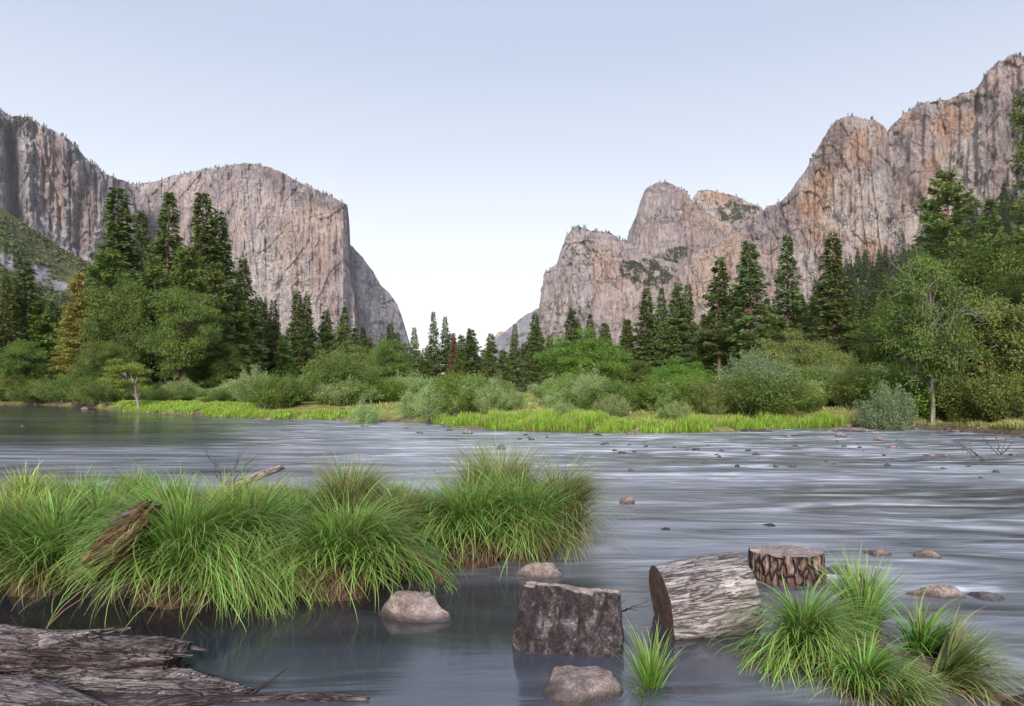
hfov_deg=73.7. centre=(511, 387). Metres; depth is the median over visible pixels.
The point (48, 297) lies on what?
slope brush
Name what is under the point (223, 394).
shrub
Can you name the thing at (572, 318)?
conifer
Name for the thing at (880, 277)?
conifer
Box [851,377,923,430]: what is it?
shrub
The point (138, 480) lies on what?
grass tuft
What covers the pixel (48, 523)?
grass tuft
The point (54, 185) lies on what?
shoulder cliff
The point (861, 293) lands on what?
conifer
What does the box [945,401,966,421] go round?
shrub
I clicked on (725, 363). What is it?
conifer
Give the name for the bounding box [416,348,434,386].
conifer
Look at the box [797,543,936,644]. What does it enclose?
grass tuft
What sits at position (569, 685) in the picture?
rock
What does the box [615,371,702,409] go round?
shrub
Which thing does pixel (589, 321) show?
conifer
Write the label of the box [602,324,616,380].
conifer
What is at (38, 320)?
conifer
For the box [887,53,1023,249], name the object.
cliff
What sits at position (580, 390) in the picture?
shrub
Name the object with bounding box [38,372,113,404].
shrub
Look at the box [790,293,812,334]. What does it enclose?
conifer
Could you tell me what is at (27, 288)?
conifer
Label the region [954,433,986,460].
bare branch
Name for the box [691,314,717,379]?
conifer
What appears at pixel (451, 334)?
conifer
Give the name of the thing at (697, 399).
shrub
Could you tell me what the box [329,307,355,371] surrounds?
conifer
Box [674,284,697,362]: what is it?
conifer
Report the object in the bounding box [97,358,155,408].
leaning tree
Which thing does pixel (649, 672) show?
grass tuft
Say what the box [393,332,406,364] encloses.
conifer
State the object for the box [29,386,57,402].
shrub
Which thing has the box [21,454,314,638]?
grass tuft
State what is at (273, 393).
shrub
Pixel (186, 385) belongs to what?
shrub
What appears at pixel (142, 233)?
conifer
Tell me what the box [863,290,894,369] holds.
conifer
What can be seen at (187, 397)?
shrub
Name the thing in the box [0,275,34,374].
conifer
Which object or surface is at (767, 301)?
conifer
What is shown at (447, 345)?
conifer
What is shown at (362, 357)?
broadleaf tree
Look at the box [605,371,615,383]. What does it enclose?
conifer
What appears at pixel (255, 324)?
conifer
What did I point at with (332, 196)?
rim trees
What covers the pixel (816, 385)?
shrub
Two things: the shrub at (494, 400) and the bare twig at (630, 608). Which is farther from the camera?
the shrub at (494, 400)
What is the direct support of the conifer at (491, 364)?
on the ground at (388, 414)
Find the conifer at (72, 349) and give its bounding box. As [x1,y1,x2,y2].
[49,272,98,379]
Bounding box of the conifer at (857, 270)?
[852,248,861,280]
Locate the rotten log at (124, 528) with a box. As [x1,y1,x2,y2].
[81,499,162,577]
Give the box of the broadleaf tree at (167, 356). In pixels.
[118,295,203,390]
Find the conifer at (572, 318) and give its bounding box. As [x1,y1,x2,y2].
[558,308,581,372]
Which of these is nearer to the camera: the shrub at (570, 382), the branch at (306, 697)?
the branch at (306, 697)
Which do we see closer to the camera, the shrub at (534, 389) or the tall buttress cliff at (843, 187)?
the shrub at (534, 389)
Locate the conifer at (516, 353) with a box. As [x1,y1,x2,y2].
[507,324,523,390]
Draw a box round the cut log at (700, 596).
[649,551,762,638]
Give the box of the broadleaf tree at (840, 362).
[815,340,859,373]
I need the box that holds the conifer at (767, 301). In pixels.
[758,298,782,359]
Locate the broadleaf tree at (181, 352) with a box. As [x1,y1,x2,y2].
[136,285,228,384]
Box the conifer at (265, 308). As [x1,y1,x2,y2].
[255,303,274,374]
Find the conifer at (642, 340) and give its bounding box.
[625,287,662,385]
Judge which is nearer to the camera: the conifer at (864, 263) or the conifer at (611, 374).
the conifer at (611, 374)
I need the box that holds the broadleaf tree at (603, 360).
[533,325,635,383]
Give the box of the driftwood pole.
[218,463,284,494]
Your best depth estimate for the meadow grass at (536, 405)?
38.26 m
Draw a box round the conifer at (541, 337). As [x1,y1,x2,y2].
[520,327,548,377]
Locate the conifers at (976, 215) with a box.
[10,189,1023,315]
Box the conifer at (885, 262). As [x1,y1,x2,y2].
[879,245,892,273]
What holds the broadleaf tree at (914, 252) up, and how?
on the hillside at (1021, 225)
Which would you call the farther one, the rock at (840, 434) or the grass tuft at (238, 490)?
the rock at (840, 434)
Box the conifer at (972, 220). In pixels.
[964,203,976,241]
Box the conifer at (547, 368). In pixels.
[537,334,561,383]
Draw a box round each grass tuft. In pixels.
[0,458,71,506]
[0,474,107,589]
[0,476,128,613]
[0,479,62,591]
[8,462,183,586]
[18,461,125,504]
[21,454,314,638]
[89,462,187,501]
[118,468,223,517]
[150,459,337,623]
[172,465,291,518]
[243,475,358,559]
[249,478,472,620]
[253,474,303,499]
[268,447,411,536]
[340,469,468,573]
[375,447,575,573]
[375,472,416,507]
[396,473,458,525]
[412,429,566,497]
[435,455,594,576]
[506,445,638,562]
[604,614,682,705]
[708,565,892,703]
[789,621,954,705]
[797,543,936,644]
[861,586,1006,681]
[874,653,985,705]
[893,603,1023,705]
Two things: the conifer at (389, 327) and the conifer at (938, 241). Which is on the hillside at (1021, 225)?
the conifer at (938, 241)
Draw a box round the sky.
[0,0,1023,376]
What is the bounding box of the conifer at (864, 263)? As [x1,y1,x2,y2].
[859,258,867,281]
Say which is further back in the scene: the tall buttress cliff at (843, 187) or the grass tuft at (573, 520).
the tall buttress cliff at (843, 187)
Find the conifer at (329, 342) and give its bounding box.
[309,310,336,363]
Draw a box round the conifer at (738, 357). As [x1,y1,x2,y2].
[733,344,746,366]
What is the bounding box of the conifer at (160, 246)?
[141,192,185,386]
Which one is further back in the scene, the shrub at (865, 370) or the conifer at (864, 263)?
the conifer at (864, 263)
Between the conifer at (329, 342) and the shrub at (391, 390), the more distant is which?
the conifer at (329, 342)
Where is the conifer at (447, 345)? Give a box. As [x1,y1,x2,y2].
[435,316,453,380]
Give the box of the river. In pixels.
[0,405,1023,705]
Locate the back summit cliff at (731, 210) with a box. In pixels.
[692,189,762,227]
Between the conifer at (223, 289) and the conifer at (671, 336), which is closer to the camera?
the conifer at (223, 289)
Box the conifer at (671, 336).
[655,282,696,379]
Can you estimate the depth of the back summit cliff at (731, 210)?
2740.62 m
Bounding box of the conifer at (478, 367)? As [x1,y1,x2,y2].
[461,328,487,376]
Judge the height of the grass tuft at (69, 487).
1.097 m
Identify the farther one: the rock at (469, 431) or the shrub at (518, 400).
the shrub at (518, 400)
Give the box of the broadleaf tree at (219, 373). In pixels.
[192,340,249,387]
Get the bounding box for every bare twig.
[201,443,254,484]
[621,599,655,611]
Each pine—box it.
[900,168,999,291]
[991,88,1023,312]
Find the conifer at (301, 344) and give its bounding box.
[282,291,314,380]
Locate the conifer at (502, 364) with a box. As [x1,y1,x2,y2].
[493,350,516,386]
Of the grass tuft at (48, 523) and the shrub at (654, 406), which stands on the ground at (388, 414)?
the shrub at (654, 406)
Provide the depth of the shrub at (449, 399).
37.26 m
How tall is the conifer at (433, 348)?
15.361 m
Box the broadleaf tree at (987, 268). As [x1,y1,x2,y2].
[897,231,1023,367]
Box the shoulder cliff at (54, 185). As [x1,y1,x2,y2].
[0,111,145,281]
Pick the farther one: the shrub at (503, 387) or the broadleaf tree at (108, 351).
the broadleaf tree at (108, 351)
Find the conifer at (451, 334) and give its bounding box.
[435,333,460,372]
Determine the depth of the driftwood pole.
10.55 m
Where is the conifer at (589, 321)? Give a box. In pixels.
[583,314,603,375]
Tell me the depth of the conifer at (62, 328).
189.58 m
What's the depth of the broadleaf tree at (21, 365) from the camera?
83.11 m
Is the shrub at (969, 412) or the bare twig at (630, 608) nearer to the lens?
the bare twig at (630, 608)
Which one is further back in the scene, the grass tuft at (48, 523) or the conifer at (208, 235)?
the conifer at (208, 235)
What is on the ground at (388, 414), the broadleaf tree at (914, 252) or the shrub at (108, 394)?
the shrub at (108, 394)
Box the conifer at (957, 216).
[951,203,966,225]
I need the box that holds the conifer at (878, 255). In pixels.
[875,249,881,271]
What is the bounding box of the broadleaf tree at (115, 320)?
[71,275,164,382]
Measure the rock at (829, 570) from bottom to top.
0.191 m
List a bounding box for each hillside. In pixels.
[0,207,90,335]
[777,215,1023,338]
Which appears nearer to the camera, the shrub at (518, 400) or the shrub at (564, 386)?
the shrub at (518, 400)
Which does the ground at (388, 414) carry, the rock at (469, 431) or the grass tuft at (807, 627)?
the grass tuft at (807, 627)
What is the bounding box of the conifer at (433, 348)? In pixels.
[423,312,444,383]
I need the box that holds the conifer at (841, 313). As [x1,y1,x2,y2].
[799,232,860,364]
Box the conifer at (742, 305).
[720,240,779,358]
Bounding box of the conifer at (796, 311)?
[765,235,814,369]
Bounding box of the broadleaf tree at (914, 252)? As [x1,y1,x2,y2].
[906,246,927,257]
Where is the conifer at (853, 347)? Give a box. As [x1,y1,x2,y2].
[847,298,870,367]
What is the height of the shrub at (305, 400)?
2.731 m
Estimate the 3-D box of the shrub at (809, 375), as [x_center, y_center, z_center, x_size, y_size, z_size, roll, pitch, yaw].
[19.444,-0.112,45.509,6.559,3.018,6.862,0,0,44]
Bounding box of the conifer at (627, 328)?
[613,320,638,387]
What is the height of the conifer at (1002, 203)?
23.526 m
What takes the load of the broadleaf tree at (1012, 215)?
on the hillside at (1021, 225)
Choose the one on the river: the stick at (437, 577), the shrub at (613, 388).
the stick at (437, 577)
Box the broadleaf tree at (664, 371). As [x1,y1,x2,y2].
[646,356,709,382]
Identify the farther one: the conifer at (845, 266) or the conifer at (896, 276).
the conifer at (845, 266)
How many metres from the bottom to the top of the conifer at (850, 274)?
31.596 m
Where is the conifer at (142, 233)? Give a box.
[130,210,152,302]
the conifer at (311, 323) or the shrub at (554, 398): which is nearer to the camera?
the shrub at (554, 398)
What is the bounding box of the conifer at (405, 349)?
[402,343,415,369]
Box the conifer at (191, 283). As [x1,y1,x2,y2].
[157,244,220,387]
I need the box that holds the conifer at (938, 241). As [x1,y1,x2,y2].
[933,232,944,245]
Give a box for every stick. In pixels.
[248,666,290,694]
[404,535,444,585]
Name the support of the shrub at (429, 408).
on the ground at (388, 414)
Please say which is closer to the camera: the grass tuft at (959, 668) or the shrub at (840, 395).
the grass tuft at (959, 668)
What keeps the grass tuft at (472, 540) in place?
on the ground at (388, 414)
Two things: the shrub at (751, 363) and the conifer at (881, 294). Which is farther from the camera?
the conifer at (881, 294)
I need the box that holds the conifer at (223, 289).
[189,262,256,388]
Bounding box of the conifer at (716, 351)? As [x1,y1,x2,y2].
[693,257,739,378]
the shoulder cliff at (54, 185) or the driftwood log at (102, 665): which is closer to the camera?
the driftwood log at (102, 665)
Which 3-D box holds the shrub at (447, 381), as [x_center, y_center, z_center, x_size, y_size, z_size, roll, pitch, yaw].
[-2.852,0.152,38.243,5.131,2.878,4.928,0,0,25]
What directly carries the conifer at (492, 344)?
on the ground at (388, 414)
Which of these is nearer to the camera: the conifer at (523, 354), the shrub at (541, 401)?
the shrub at (541, 401)
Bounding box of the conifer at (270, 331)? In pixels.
[257,299,285,380]
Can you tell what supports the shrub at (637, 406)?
on the ground at (388, 414)
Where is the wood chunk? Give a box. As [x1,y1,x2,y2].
[512,581,623,657]
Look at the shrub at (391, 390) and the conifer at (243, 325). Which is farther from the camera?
the conifer at (243, 325)
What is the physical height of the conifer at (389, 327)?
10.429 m
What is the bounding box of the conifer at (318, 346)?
[312,340,325,365]
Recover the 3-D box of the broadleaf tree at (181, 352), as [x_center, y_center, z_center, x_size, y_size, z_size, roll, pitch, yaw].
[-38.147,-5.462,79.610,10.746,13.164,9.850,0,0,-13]
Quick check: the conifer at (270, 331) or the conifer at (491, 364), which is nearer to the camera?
the conifer at (270, 331)
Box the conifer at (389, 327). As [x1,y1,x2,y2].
[384,323,399,377]
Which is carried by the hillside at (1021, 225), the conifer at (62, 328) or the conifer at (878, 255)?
the conifer at (878, 255)
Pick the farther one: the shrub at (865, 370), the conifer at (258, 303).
the conifer at (258, 303)
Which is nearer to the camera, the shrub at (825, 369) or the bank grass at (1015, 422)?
the bank grass at (1015, 422)
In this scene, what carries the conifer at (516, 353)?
on the ground at (388, 414)
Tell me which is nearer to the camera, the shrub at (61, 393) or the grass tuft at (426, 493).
the grass tuft at (426, 493)
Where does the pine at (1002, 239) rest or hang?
on the ground at (388, 414)
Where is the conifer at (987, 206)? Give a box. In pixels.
[972,197,1012,273]
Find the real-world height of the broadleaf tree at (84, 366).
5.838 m
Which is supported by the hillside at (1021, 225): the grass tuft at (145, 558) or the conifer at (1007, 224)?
the conifer at (1007, 224)
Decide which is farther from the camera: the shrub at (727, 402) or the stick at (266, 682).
the shrub at (727, 402)
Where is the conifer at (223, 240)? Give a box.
[200,209,259,375]
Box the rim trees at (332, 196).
[0,52,1021,314]
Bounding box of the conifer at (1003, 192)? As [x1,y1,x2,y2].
[996,182,1009,212]
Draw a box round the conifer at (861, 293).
[856,284,864,310]
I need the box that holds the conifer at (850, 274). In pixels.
[843,262,857,296]
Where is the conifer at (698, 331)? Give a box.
[691,324,702,354]
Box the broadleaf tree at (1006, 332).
[935,292,1023,396]
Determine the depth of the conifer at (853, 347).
99.51 m
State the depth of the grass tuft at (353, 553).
6.46 m
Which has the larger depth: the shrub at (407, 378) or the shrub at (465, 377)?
the shrub at (407, 378)
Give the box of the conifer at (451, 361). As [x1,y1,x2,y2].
[446,333,459,375]
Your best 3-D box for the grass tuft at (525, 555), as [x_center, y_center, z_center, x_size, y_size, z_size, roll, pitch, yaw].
[-0.016,1.450,8.220,2.177,1.410,2.397,0,0,0]
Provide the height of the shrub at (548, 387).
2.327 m
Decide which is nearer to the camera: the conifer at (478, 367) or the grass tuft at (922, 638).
the grass tuft at (922, 638)
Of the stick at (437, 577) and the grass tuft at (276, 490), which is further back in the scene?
the grass tuft at (276, 490)
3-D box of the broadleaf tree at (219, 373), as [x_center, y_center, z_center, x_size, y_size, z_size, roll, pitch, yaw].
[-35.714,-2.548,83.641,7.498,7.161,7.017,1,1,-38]
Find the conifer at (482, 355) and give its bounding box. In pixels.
[477,351,494,381]
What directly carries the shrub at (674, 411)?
on the ground at (388, 414)
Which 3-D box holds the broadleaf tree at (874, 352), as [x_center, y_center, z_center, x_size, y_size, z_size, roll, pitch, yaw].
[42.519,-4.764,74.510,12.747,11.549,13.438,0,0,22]
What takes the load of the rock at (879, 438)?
in the river
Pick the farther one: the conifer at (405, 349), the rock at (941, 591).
the conifer at (405, 349)
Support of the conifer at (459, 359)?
on the ground at (388, 414)
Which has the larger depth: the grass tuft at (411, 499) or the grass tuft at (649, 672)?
the grass tuft at (411, 499)
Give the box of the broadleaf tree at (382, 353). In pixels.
[361,338,414,382]
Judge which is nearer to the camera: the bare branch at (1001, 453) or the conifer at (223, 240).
the bare branch at (1001, 453)
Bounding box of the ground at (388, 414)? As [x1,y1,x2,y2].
[0,388,1023,705]
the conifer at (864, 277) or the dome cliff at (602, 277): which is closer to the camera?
the conifer at (864, 277)
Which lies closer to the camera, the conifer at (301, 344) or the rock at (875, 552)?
the rock at (875, 552)
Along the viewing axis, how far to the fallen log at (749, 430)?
31.29 m
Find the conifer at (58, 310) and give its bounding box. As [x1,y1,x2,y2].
[46,300,64,337]
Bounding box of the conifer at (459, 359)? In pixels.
[450,348,469,380]
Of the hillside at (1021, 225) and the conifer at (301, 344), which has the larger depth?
the hillside at (1021, 225)
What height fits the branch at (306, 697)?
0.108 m
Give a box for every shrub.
[0,365,39,401]
[0,372,48,400]
[0,378,70,404]
[25,373,78,402]
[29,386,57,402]
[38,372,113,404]
[65,380,107,404]
[74,379,154,403]
[130,387,174,400]
[137,380,167,390]
[148,389,183,400]
[161,375,206,396]
[175,390,197,400]
[196,387,214,396]
[198,396,219,401]
[203,387,239,401]
[209,379,236,392]
[225,361,270,402]
[234,368,310,409]
[283,375,309,404]
[289,374,313,401]
[297,344,382,401]
[307,374,383,405]
[307,382,331,404]
[331,377,376,404]
[342,393,381,423]
[364,375,416,402]
[383,372,429,385]
[384,367,431,397]
[394,382,421,419]
[410,375,453,422]
[419,367,505,415]
[434,376,484,415]
[439,372,485,383]
[464,368,517,390]
[472,378,512,413]
[472,378,530,401]
[504,386,527,408]
[524,371,575,399]
[536,376,578,398]
[536,396,549,406]
[543,382,568,395]
[545,386,573,407]
[548,373,607,393]
[550,399,579,415]
[551,377,649,408]
[552,374,595,406]
[569,363,611,410]
[590,393,631,416]
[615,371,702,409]
[616,386,642,410]
[635,381,674,410]
[656,399,694,421]
[674,369,717,386]
[678,375,730,414]
[680,364,833,416]
[683,382,749,412]
[701,383,732,415]
[713,346,803,386]
[762,364,828,407]
[778,364,832,404]
[797,387,827,412]
[799,364,898,405]
[803,359,849,379]
[817,362,889,404]
[822,354,886,407]
[825,362,907,378]
[843,357,979,418]
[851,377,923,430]
[916,349,1023,421]
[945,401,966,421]
[950,383,989,421]
[963,359,1023,422]
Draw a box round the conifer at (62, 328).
[55,315,74,337]
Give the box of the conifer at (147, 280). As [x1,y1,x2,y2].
[128,253,189,387]
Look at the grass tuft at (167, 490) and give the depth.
8.67 m
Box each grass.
[2,473,937,659]
[110,399,355,419]
[324,393,982,421]
[427,407,849,433]
[836,403,1023,429]
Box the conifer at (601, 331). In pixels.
[597,323,614,379]
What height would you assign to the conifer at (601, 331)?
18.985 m
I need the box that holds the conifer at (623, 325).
[616,318,634,379]
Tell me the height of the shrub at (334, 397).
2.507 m
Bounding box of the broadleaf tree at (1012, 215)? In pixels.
[1009,210,1023,224]
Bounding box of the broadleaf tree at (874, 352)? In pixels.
[841,293,931,369]
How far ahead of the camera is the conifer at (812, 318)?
124.24 m
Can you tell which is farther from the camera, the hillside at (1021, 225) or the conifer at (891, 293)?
the hillside at (1021, 225)
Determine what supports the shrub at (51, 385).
on the ground at (388, 414)
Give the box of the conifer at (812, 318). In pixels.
[800,279,828,347]
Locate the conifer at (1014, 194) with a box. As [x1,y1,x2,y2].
[1007,184,1019,212]
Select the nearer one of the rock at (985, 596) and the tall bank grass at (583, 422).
the rock at (985, 596)
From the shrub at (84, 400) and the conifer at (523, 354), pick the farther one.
the conifer at (523, 354)
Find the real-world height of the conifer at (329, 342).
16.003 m
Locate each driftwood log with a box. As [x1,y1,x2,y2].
[0,624,258,705]
[0,674,107,705]
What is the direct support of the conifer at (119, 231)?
on the ground at (388, 414)
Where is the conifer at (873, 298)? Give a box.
[862,290,879,327]
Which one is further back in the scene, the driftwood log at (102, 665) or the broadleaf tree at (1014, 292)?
the broadleaf tree at (1014, 292)
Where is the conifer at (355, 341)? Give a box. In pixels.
[346,328,363,352]
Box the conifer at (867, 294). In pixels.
[863,287,872,311]
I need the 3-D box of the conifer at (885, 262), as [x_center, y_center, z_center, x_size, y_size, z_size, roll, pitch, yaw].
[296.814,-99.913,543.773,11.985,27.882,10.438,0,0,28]
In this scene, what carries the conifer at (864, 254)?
on the hillside at (1021, 225)
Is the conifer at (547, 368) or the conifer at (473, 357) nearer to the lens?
the conifer at (547, 368)
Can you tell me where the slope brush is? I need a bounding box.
[0,210,1023,326]
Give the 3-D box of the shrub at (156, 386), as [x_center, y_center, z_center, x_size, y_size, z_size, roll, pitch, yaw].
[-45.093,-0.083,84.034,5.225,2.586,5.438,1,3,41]
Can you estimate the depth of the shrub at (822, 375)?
42.15 m
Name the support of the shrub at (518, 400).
on the ground at (388, 414)
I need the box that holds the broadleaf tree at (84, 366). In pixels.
[68,348,117,385]
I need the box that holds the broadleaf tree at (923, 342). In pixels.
[871,245,1007,425]
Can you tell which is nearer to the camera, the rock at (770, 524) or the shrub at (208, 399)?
the rock at (770, 524)
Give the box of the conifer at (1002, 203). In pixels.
[998,199,1007,225]
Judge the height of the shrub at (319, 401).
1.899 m
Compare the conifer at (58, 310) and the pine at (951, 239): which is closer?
the pine at (951, 239)
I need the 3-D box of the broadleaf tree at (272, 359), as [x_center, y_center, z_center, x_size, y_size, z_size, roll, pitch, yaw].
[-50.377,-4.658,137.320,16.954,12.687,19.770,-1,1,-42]
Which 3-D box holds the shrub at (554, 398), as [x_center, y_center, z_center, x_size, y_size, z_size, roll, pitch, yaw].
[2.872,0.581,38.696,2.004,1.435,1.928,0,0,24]
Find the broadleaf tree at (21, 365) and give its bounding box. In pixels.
[0,339,49,383]
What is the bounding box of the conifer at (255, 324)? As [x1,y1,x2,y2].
[232,258,270,377]
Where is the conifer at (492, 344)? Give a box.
[482,333,498,374]
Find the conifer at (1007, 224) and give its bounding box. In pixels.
[1000,208,1011,236]
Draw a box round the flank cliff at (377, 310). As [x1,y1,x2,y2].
[350,245,415,359]
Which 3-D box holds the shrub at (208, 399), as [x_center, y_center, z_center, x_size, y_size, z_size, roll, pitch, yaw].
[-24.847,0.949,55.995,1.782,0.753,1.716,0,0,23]
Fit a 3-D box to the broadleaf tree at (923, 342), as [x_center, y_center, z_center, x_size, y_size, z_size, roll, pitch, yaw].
[20.275,-2.554,32.566,4.070,8.885,5.545,0,0,-24]
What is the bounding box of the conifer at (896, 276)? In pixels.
[891,267,899,301]
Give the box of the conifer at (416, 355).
[405,327,423,380]
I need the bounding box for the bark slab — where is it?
[106,509,136,522]
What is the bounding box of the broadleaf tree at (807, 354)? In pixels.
[741,327,842,375]
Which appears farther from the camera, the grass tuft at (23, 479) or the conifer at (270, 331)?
the conifer at (270, 331)
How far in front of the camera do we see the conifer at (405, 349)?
168.93 m
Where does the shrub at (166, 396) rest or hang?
on the ground at (388, 414)
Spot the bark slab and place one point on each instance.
(117, 517)
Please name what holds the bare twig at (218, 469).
on the ground at (388, 414)
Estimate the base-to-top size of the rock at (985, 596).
0.136 m
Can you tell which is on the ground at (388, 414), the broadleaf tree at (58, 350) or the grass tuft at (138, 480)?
the broadleaf tree at (58, 350)
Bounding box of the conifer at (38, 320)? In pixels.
[21,299,64,380]
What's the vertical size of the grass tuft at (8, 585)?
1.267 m
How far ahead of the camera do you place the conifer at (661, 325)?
137.17 m
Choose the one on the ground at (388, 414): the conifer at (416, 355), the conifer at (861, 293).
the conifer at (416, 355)
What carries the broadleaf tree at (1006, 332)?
on the ground at (388, 414)
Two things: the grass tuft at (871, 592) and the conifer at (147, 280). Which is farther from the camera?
the conifer at (147, 280)
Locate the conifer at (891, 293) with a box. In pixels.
[888,285,898,301]
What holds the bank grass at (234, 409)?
on the ground at (388, 414)
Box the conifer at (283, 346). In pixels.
[270,334,300,379]
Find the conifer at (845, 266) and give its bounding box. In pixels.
[843,258,848,283]
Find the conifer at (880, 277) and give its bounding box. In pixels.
[868,258,889,296]
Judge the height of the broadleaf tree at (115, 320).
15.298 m
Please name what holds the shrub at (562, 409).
on the ground at (388, 414)
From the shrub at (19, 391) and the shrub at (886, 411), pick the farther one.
the shrub at (19, 391)
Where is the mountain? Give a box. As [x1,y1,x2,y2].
[486,308,538,378]
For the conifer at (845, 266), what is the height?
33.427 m
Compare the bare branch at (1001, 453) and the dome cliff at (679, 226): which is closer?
the bare branch at (1001, 453)
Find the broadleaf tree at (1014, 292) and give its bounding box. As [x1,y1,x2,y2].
[933,267,1023,337]
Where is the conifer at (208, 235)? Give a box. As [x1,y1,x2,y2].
[174,192,244,382]
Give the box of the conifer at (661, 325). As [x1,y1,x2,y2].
[642,288,678,381]
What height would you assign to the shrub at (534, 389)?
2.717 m
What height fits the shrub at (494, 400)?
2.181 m
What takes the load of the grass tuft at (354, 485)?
on the ground at (388, 414)
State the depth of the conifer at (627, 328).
144.82 m
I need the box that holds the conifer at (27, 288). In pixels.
[0,256,57,359]
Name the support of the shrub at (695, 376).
on the ground at (388, 414)
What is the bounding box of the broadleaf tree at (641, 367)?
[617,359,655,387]
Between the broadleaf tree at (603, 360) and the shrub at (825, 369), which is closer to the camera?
the shrub at (825, 369)
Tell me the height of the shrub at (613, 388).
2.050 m
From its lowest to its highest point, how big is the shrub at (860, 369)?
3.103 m
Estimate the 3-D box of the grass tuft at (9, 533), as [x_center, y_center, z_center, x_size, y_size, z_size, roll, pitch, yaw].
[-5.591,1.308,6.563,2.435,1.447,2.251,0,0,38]
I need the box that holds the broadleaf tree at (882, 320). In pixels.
[840,262,992,368]
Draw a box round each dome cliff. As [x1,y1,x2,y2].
[535,227,679,372]
[627,181,736,265]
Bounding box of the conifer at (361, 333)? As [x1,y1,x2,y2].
[359,327,367,346]
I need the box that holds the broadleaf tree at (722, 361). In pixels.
[721,345,747,370]
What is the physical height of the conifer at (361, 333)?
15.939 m
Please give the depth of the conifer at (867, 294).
401.46 m
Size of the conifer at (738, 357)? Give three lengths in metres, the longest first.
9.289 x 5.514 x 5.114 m
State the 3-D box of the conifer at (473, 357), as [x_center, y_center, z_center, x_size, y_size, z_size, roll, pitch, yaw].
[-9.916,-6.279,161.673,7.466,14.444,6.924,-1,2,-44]
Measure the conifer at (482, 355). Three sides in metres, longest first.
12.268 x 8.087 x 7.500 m
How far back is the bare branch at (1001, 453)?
20.26 m
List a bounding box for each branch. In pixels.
[207,692,369,702]
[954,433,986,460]
[981,426,1013,454]
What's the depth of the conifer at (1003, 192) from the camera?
620.64 m
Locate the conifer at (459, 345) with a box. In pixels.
[452,334,465,373]
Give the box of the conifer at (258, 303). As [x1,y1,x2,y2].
[249,296,269,327]
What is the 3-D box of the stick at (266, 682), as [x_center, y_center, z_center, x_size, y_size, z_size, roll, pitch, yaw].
[-1.617,1.957,4.567,0.020,0.102,0.316,0,0,37]
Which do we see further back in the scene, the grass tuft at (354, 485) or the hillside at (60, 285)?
the hillside at (60, 285)
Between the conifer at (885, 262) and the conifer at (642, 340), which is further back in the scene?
the conifer at (885, 262)
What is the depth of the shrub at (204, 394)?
76.83 m
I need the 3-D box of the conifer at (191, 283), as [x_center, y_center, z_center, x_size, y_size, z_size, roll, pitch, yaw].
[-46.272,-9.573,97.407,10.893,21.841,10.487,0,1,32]
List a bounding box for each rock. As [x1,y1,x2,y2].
[378,590,451,622]
[462,429,472,433]
[513,562,561,579]
[543,665,622,705]
[619,496,634,504]
[762,523,775,526]
[826,564,849,574]
[835,431,846,436]
[863,549,891,555]
[874,436,883,440]
[906,584,965,598]
[913,549,941,558]
[923,453,936,456]
[966,591,1004,600]
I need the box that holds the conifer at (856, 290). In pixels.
[852,283,861,308]
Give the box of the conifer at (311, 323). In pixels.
[293,294,317,376]
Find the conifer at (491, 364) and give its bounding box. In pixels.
[480,343,497,379]
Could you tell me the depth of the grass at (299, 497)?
10.71 m
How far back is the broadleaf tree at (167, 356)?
92.26 m
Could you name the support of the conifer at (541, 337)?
on the ground at (388, 414)
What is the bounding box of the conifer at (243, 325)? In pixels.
[219,300,258,379]
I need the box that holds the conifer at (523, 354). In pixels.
[513,342,531,390]
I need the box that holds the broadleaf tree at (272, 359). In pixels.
[253,335,302,372]
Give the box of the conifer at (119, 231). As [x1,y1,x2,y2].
[72,186,151,335]
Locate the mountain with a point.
(523, 330)
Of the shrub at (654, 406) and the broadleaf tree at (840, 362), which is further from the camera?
the broadleaf tree at (840, 362)
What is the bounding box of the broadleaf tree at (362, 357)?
[319,344,383,380]
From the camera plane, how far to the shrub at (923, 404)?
35.32 m
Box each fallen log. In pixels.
[741,429,772,431]
[824,427,881,432]
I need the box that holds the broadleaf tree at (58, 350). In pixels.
[35,324,86,379]
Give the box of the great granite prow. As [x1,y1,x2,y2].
[129,163,358,353]
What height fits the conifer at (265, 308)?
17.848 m
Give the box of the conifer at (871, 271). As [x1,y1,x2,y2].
[867,268,876,290]
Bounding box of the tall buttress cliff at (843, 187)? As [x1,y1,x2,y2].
[654,115,902,344]
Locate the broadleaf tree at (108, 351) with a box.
[66,337,136,382]
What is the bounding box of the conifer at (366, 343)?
[358,337,374,354]
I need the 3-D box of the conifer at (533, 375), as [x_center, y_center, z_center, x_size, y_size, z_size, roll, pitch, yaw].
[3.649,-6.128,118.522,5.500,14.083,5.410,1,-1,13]
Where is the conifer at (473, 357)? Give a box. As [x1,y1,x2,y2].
[462,334,482,378]
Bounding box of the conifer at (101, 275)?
[65,247,157,381]
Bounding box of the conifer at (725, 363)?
[715,308,740,375]
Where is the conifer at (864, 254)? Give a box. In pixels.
[859,250,871,274]
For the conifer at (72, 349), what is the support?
on the ground at (388, 414)
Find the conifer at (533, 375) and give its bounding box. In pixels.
[518,312,544,390]
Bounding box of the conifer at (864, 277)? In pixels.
[859,266,867,283]
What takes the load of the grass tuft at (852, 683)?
on the ground at (388, 414)

